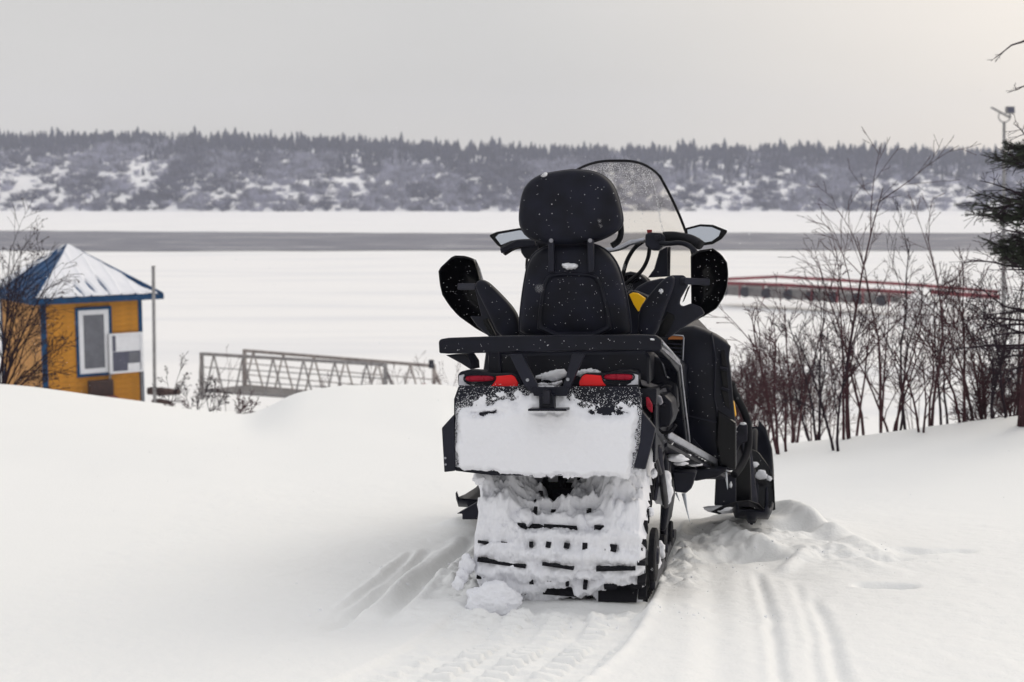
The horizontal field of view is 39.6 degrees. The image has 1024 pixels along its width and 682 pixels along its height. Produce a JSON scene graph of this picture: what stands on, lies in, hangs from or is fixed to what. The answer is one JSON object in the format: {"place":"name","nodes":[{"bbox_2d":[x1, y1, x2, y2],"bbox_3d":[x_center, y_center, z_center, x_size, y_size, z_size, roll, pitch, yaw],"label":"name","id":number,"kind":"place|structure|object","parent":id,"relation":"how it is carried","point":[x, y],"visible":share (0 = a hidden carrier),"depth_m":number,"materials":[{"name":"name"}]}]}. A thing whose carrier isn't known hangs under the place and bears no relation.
{"place":"outdoors","nodes":[
{"label":"outdoors","id":0,"kind":"place"},
{"bbox_2d":[0,384,1023,681],"bbox_3d":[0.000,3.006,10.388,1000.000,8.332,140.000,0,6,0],"label":"snowy ground","id":1,"kind":"structure","parent":0,"point":[120,560],"depth_m":5.84,"materials":[{"name":"white snow"}]},
{"bbox_2d":[0,196,89,389],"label":"bare tree","id":2,"kind":"object","parent":1,"relation":"on","point":[4,375],"visible":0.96,"depth_m":14.64,"materials":[{"name":"black plant"}]},
{"bbox_2d":[0,244,163,401],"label":"shed","id":3,"kind":"structure","parent":1,"relation":"on","point":[114,298],"depth_m":33.43,"materials":[{"name":"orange wood"}]},
{"bbox_2d":[75,306,112,377],"bbox_3d":[-9.815,0.012,33.390,0.868,1.637,0.065,-5,8,-36],"label":"window","id":4,"kind":"structure","parent":3,"relation":"in","point":[93,325],"depth_m":33.37,"materials":[{"name":"white paint"}]},
{"bbox_2d":[108,332,143,400],"bbox_3d":[-9.174,0.806,33.843,0.824,2.014,0.100,-5,8,-36],"label":"notice board","id":5,"kind":"object","parent":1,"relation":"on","point":[126,349],"visible":0.91,"depth_m":33.77,"materials":[{"name":"white paint"}]},
{"bbox_2d":[151,266,156,402],"bbox_3d":[-7.846,0.092,31.195,0.139,3.482,0.090,0,6,0],"label":"metal pole","id":6,"kind":"object","parent":1,"relation":"on","point":[154,332],"visible":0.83,"depth_m":31.14,"materials":[{"name":"metal"}]},
{"bbox_2d":[152,398,170,403],"bbox_3d":[-7.882,1.376,32.033,0.174,0.212,0.508,5,8,39],"label":"driftwood log","id":7,"kind":"object","parent":1,"relation":"on","point":[160,400],"visible":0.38,"depth_m":31.95,"materials":[{"name":"brown wood"}]},
{"bbox_2d":[147,387,180,395],"bbox_3d":[-7.837,1.129,32.013,0.755,0.224,0.194,-5,8,-36],"label":"driftwood log","id":8,"kind":"object","parent":1,"relation":"on","point":[150,391],"visible":0.7,"depth_m":31.94,"materials":[{"name":"brown wood"}]},
{"bbox_2d":[150,352,192,406],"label":"weed","id":9,"kind":"object","parent":1,"relation":"on","point":[175,389],"visible":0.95,"depth_m":14.46,"materials":[{"name":"black plant"}]},
{"bbox_2d":[163,398,188,408],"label":"weed","id":10,"kind":"object","parent":1,"relation":"on","point":[182,401],"visible":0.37,"depth_m":13.74,"materials":[{"name":"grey plant"}]},
{"bbox_2d":[176,377,229,411],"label":"weed","id":11,"kind":"object","parent":1,"relation":"on","point":[198,399],"visible":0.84,"depth_m":14.47,"materials":[{"name":"black plant"}]},
{"bbox_2d":[203,375,232,411],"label":"weed","id":12,"kind":"object","parent":1,"relation":"on","point":[214,396],"visible":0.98,"depth_m":14.12,"materials":[{"name":"black plant"}]},
{"bbox_2d":[196,344,240,410],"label":"weed","id":13,"kind":"object","parent":1,"relation":"on","point":[220,374],"visible":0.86,"depth_m":18.19,"materials":[{"name":"brown plant"}]},
{"bbox_2d":[236,389,260,412],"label":"weed","id":14,"kind":"object","parent":1,"relation":"on","point":[251,403],"visible":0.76,"depth_m":13.75,"materials":[{"name":"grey plant"}]},
{"bbox_2d":[232,398,266,413],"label":"weed","id":15,"kind":"object","parent":1,"relation":"on","point":[243,407],"visible":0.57,"depth_m":13.46,"materials":[{"name":"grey plant"}]},
{"bbox_2d":[199,349,440,399],"bbox_3d":[-5.256,1.129,38.714,6.685,1.507,1.934,3,7,26],"label":"gangway","id":16,"kind":"object","parent":1,"relation":"on","point":[267,391],"visible":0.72,"depth_m":38.89,"materials":[{"name":"metal"}]},
{"bbox_2d":[316,373,349,387],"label":"weed","id":17,"kind":"object","parent":1,"relation":"on","point":[328,381],"visible":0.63,"depth_m":20.16,"materials":[{"name":"grey plant"}]},
{"bbox_2d":[384,361,412,384],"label":"weed","id":18,"kind":"object","parent":1,"relation":"on","point":[398,374],"visible":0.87,"depth_m":20.14,"materials":[{"name":"grey plant"}]},
{"bbox_2d":[413,350,442,383],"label":"weed","id":19,"kind":"object","parent":1,"relation":"on","point":[424,372],"visible":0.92,"depth_m":20.22,"materials":[{"name":"grey plant"}]},
{"bbox_2d":[430,361,466,386],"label":"weed","id":20,"kind":"object","parent":1,"relation":"on","point":[446,378],"visible":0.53,"depth_m":20.22,"materials":[{"name":"grey plant"}]},
{"bbox_2d":[452,575,464,590],"bbox_3d":[-0.190,0.853,5.025,0.048,0.057,0.048,0,6,0],"label":"snow chunk","id":21,"kind":"object","parent":1,"relation":"on","point":[458,582],"visible":1,"depth_m":5.01,"materials":[{"name":"white snow"}]},
{"bbox_2d":[456,568,468,583],"bbox_3d":[-0.178,0.840,5.072,0.051,0.057,0.047,0,6,0],"label":"snow chunk","id":22,"kind":"object","parent":1,"relation":"on","point":[462,573],"visible":0.82,"depth_m":5.05,"materials":[{"name":"white snow"}]},
{"bbox_2d":[458,553,475,574],"bbox_3d":[-0.162,0.806,5.117,0.064,0.083,0.065,0,6,0],"label":"snow chunk","id":23,"kind":"object","parent":1,"relation":"on","point":[467,563],"visible":0.89,"depth_m":5.09,"materials":[{"name":"white snow"}]},
{"bbox_2d":[465,580,522,615],"bbox_3d":[-0.066,0.914,4.997,0.196,0.151,0.146,-4,7,-32],"label":"snow block","id":24,"kind":"object","parent":1,"relation":"on","point":[502,598],"depth_m":4.95,"materials":[{"name":"white snow"}]},
{"bbox_2d":[438,159,774,601],"bbox_3d":[0.429,0.054,6.247,1.465,1.780,2.780,1,1,10],"label":"snowmobile","id":25,"kind":"object","parent":1,"relation":"on","point":[583,456],"visible":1,"depth_m":5.19,"materials":[{"name":"black plastic"}]},
{"bbox_2d":[705,326,782,398],"bbox_3d":[2.369,0.506,16.269,0.903,1.513,1.183,-3,7,-29],"label":"brush","id":26,"kind":"object","parent":1,"relation":"on","point":[740,354],"visible":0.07,"depth_m":16.31,"materials":[{"name":"brown plant"}]},
{"bbox_2d":[730,353,776,424],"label":"bush","id":27,"kind":"object","parent":1,"relation":"on","point":[745,384],"visible":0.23,"depth_m":15.66,"materials":[{"name":"brown plant"}]},
{"bbox_2d":[709,292,808,454],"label":"bare shrub","id":28,"kind":"object","parent":1,"relation":"on","point":[783,384],"visible":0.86,"depth_m":11.07,"materials":[{"name":"brown plant"}]},
{"bbox_2d":[731,341,788,427],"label":"bush","id":29,"kind":"object","parent":1,"relation":"on","point":[762,389],"visible":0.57,"depth_m":15.26,"materials":[{"name":"brown plant"}]},
{"bbox_2d":[733,337,818,436],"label":"bush","id":30,"kind":"object","parent":1,"relation":"on","point":[789,430],"visible":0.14,"depth_m":16.21,"materials":[{"name":"brown plant"}]},
{"bbox_2d":[731,324,829,441],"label":"bush","id":31,"kind":"object","parent":1,"relation":"on","point":[750,375],"visible":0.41,"depth_m":15.52,"materials":[{"name":"brown plant"}]},
{"bbox_2d":[749,322,826,441],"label":"bush","id":32,"kind":"object","parent":1,"relation":"on","point":[788,422],"visible":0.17,"depth_m":15.96,"materials":[{"name":"brown plant"}]},
{"bbox_2d":[734,272,864,442],"bbox_3d":[2.534,0.200,12.505,1.156,1.605,0.665,0,6,0],"label":"bare shrub","id":33,"kind":"object","parent":1,"relation":"on","point":[800,415],"visible":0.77,"depth_m":12.51,"materials":[{"name":"brown plant"}]},
{"bbox_2d":[753,267,849,440],"bbox_3d":[2.597,0.168,12.720,0.848,1.665,1.456,1,6,12],"label":"bare shrub","id":34,"kind":"object","parent":1,"relation":"on","point":[813,417],"visible":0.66,"depth_m":12.73,"materials":[{"name":"brown plant"}]},
{"bbox_2d":[772,360,867,440],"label":"bush","id":35,"kind":"object","parent":1,"relation":"on","point":[828,398],"visible":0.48,"depth_m":15.36,"materials":[{"name":"brown plant"}]},
{"bbox_2d":[765,306,878,451],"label":"bare shrub","id":36,"kind":"object","parent":1,"relation":"on","point":[846,368],"visible":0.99,"depth_m":10.98,"materials":[{"name":"brown plant"}]},
{"bbox_2d":[763,234,911,435],"bbox_3d":[2.816,0.023,12.464,0.949,1.925,1.042,-2,6,-14],"label":"bare shrub","id":37,"kind":"object","parent":1,"relation":"on","point":[860,413],"visible":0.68,"depth_m":12.67,"materials":[{"name":"brown plant"}]},
{"bbox_2d":[797,305,887,438],"bbox_3d":[4.084,0.474,17.795,1.125,1.876,1.379,5,8,37],"label":"brush","id":38,"kind":"object","parent":1,"relation":"on","point":[844,372],"visible":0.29,"depth_m":17.66,"materials":[{"name":"brown plant"}]},
{"bbox_2d":[786,202,953,432],"bbox_3d":[3.380,-0.172,13.114,1.678,2.230,1.231,0,6,0],"label":"bare shrub","id":39,"kind":"object","parent":1,"relation":"on","point":[881,399],"visible":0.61,"depth_m":13.00,"materials":[{"name":"brown plant"}]},
{"bbox_2d":[782,126,980,439],"bbox_3d":[2.811,-0.385,11.193,1.407,2.578,1.116,4,7,30],"label":"bare shrub","id":40,"kind":"object","parent":1,"relation":"on","point":[845,412],"visible":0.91,"depth_m":11.29,"materials":[{"name":"brown plant"}]},
{"bbox_2d":[831,294,952,431],"bbox_3d":[3.320,0.252,12.332,1.165,1.330,0.785,0,6,0],"label":"bare shrub","id":41,"kind":"object","parent":1,"relation":"on","point":[900,406],"visible":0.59,"depth_m":12.41,"materials":[{"name":"brown plant"}]},
{"bbox_2d":[869,302,929,428],"bbox_3d":[4.617,0.404,17.123,1.274,1.752,0.605,-3,7,-28],"label":"brush","id":42,"kind":"object","parent":1,"relation":"on","point":[902,375],"visible":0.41,"depth_m":17.18,"materials":[{"name":"brown plant"}]},
{"bbox_2d":[848,197,962,430],"bbox_3d":[3.435,-0.189,12.576,0.759,2.181,0.858,-4,7,-32],"label":"bare shrub","id":43,"kind":"object","parent":1,"relation":"on","point":[903,422],"visible":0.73,"depth_m":12.55,"materials":[{"name":"brown plant"}]},
{"bbox_2d":[864,333,956,432],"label":"bare shrub","id":44,"kind":"object","parent":1,"relation":"on","point":[914,401],"visible":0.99,"depth_m":11.03,"materials":[{"name":"brown plant"}]},
{"bbox_2d":[904,276,990,424],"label":"bare shrub","id":45,"kind":"object","parent":1,"relation":"on","point":[940,410],"visible":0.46,"depth_m":12.88,"materials":[{"name":"brown plant"}]},
{"bbox_2d":[884,192,1023,425],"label":"bare shrub","id":46,"kind":"object","parent":1,"relation":"on","point":[931,418],"visible":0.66,"depth_m":12.28,"materials":[{"name":"brown plant"}]},
{"bbox_2d":[886,249,1022,422],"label":"bare shrub","id":47,"kind":"object","parent":1,"relation":"on","point":[963,330],"visible":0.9,"depth_m":11.16,"materials":[{"name":"brown plant"}]},
{"bbox_2d":[908,262,1021,420],"bbox_3d":[3.789,0.058,11.770,1.041,1.462,0.795,-4,7,-30],"label":"bare shrub","id":48,"kind":"object","parent":1,"relation":"on","point":[973,366],"visible":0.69,"depth_m":11.76,"materials":[{"name":"brown plant"}]},
{"bbox_2d":[916,296,1015,419],"bbox_3d":[5.478,0.299,16.767,1.132,1.737,1.017,6,9,44],"label":"brush","id":49,"kind":"object","parent":1,"relation":"on","point":[959,353],"visible":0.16,"depth_m":16.70,"materials":[{"name":"brown plant"}]},
{"bbox_2d":[918,40,1023,426],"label":"spruce tree","id":50,"kind":"object","parent":1,"relation":"on","point":[1011,254],"visible":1,"depth_m":10.59,"materials":[{"name":"green plant"}]},
{"bbox_2d":[943,364,1012,422],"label":"bush","id":51,"kind":"object","parent":1,"relation":"on","point":[973,407],"visible":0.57,"depth_m":11.90,"materials":[{"name":"brown plant"}]},
{"bbox_2d":[954,249,1023,415],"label":"bare shrub","id":52,"kind":"object","parent":1,"relation":"on","point":[1020,317],"visible":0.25,"depth_m":12.51,"materials":[{"name":"brown plant"}]},
{"bbox_2d":[965,272,1023,418],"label":"bare shrub","id":53,"kind":"object","parent":1,"relation":"on","point":[998,373],"visible":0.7,"depth_m":11.22,"materials":[{"name":"brown plant"}]},
{"bbox_2d":[967,358,1021,419],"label":"bush","id":54,"kind":"object","parent":1,"relation":"on","point":[1010,408],"visible":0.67,"depth_m":11.68,"materials":[{"name":"brown plant"}]},
{"bbox_2d":[990,106,1014,408],"bbox_3d":[10.260,-1.690,30.003,0.543,6.439,0.158,0,6,0],"label":"flood light mast","id":55,"kind":"object","parent":1,"relation":"on","point":[1009,110],"visible":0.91,"depth_m":29.78,"materials":[{"name":"metal"}]},
{"bbox_2d":[1002,350,1022,406],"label":"bush","id":56,"kind":"object","parent":1,"relation":"on","point":[1016,379],"visible":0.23,"depth_m":11.97,"materials":[{"name":"brown plant"}]},
{"bbox_2d":[0,211,1023,443],"bbox_3d":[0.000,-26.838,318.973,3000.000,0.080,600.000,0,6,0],"label":"frozen river","id":57,"kind":"structure","parent":0,"point":[215,301],"depth_m":111.95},
{"bbox_2d":[0,230,1023,250],"bbox_3d":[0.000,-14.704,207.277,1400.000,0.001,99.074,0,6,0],"label":"slush strip","id":58,"kind":"object","parent":57,"relation":"on","point":[184,241],"visible":0.69,"depth_m":202.18,"materials":[{"name":"grey ice"}]},
{"bbox_2d":[724,275,998,305],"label":"floating dock","id":59,"kind":"object","parent":57,"relation":"on","point":[747,289],"visible":0.62,"depth_m":91.49,"materials":[{"name":"red paint"}]},
{"bbox_2d":[898,292,945,322],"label":"snow pile","id":60,"kind":"object","parent":57,"relation":"on","point":[931,320],"visible":0.27,"depth_m":83.61,"materials":[{"name":"white snow"}]},
{"bbox_2d":[0,145,1023,211],"bbox_3d":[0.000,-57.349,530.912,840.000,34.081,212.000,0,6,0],"label":"snowy hillside","id":61,"kind":"structure","parent":0,"point":[24,182],"depth_m":466.80,"materials":[{"name":"white snow"}]},
{"bbox_2d":[0,136,1023,211],"bbox_3d":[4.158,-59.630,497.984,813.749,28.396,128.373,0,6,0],"label":"frosted thicket","id":62,"kind":"object","parent":61,"relation":"on","point":[401,176],"visible":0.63,"depth_m":472.92,"materials":[{"name":"grey plant"}]},
{"bbox_2d":[0,125,1023,210],"bbox_3d":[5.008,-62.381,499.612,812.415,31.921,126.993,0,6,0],"label":"conifer forest","id":63,"kind":"object","parent":61,"relation":"on","point":[431,150],"visible":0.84,"depth_m":531.08,"materials":[{"name":"plant"}]},
{"bbox_2d":[0,0,1023,154],"label":"sky","id":64,"kind":"structure","parent":0,"point":[184,64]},
{"bbox_2d":[5,0,1023,679],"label":"falling snow","id":65,"kind":"structure","parent":0,"point":[539,288],"depth_m":4.97,"materials":[{"name":"white snow"}]}
]}

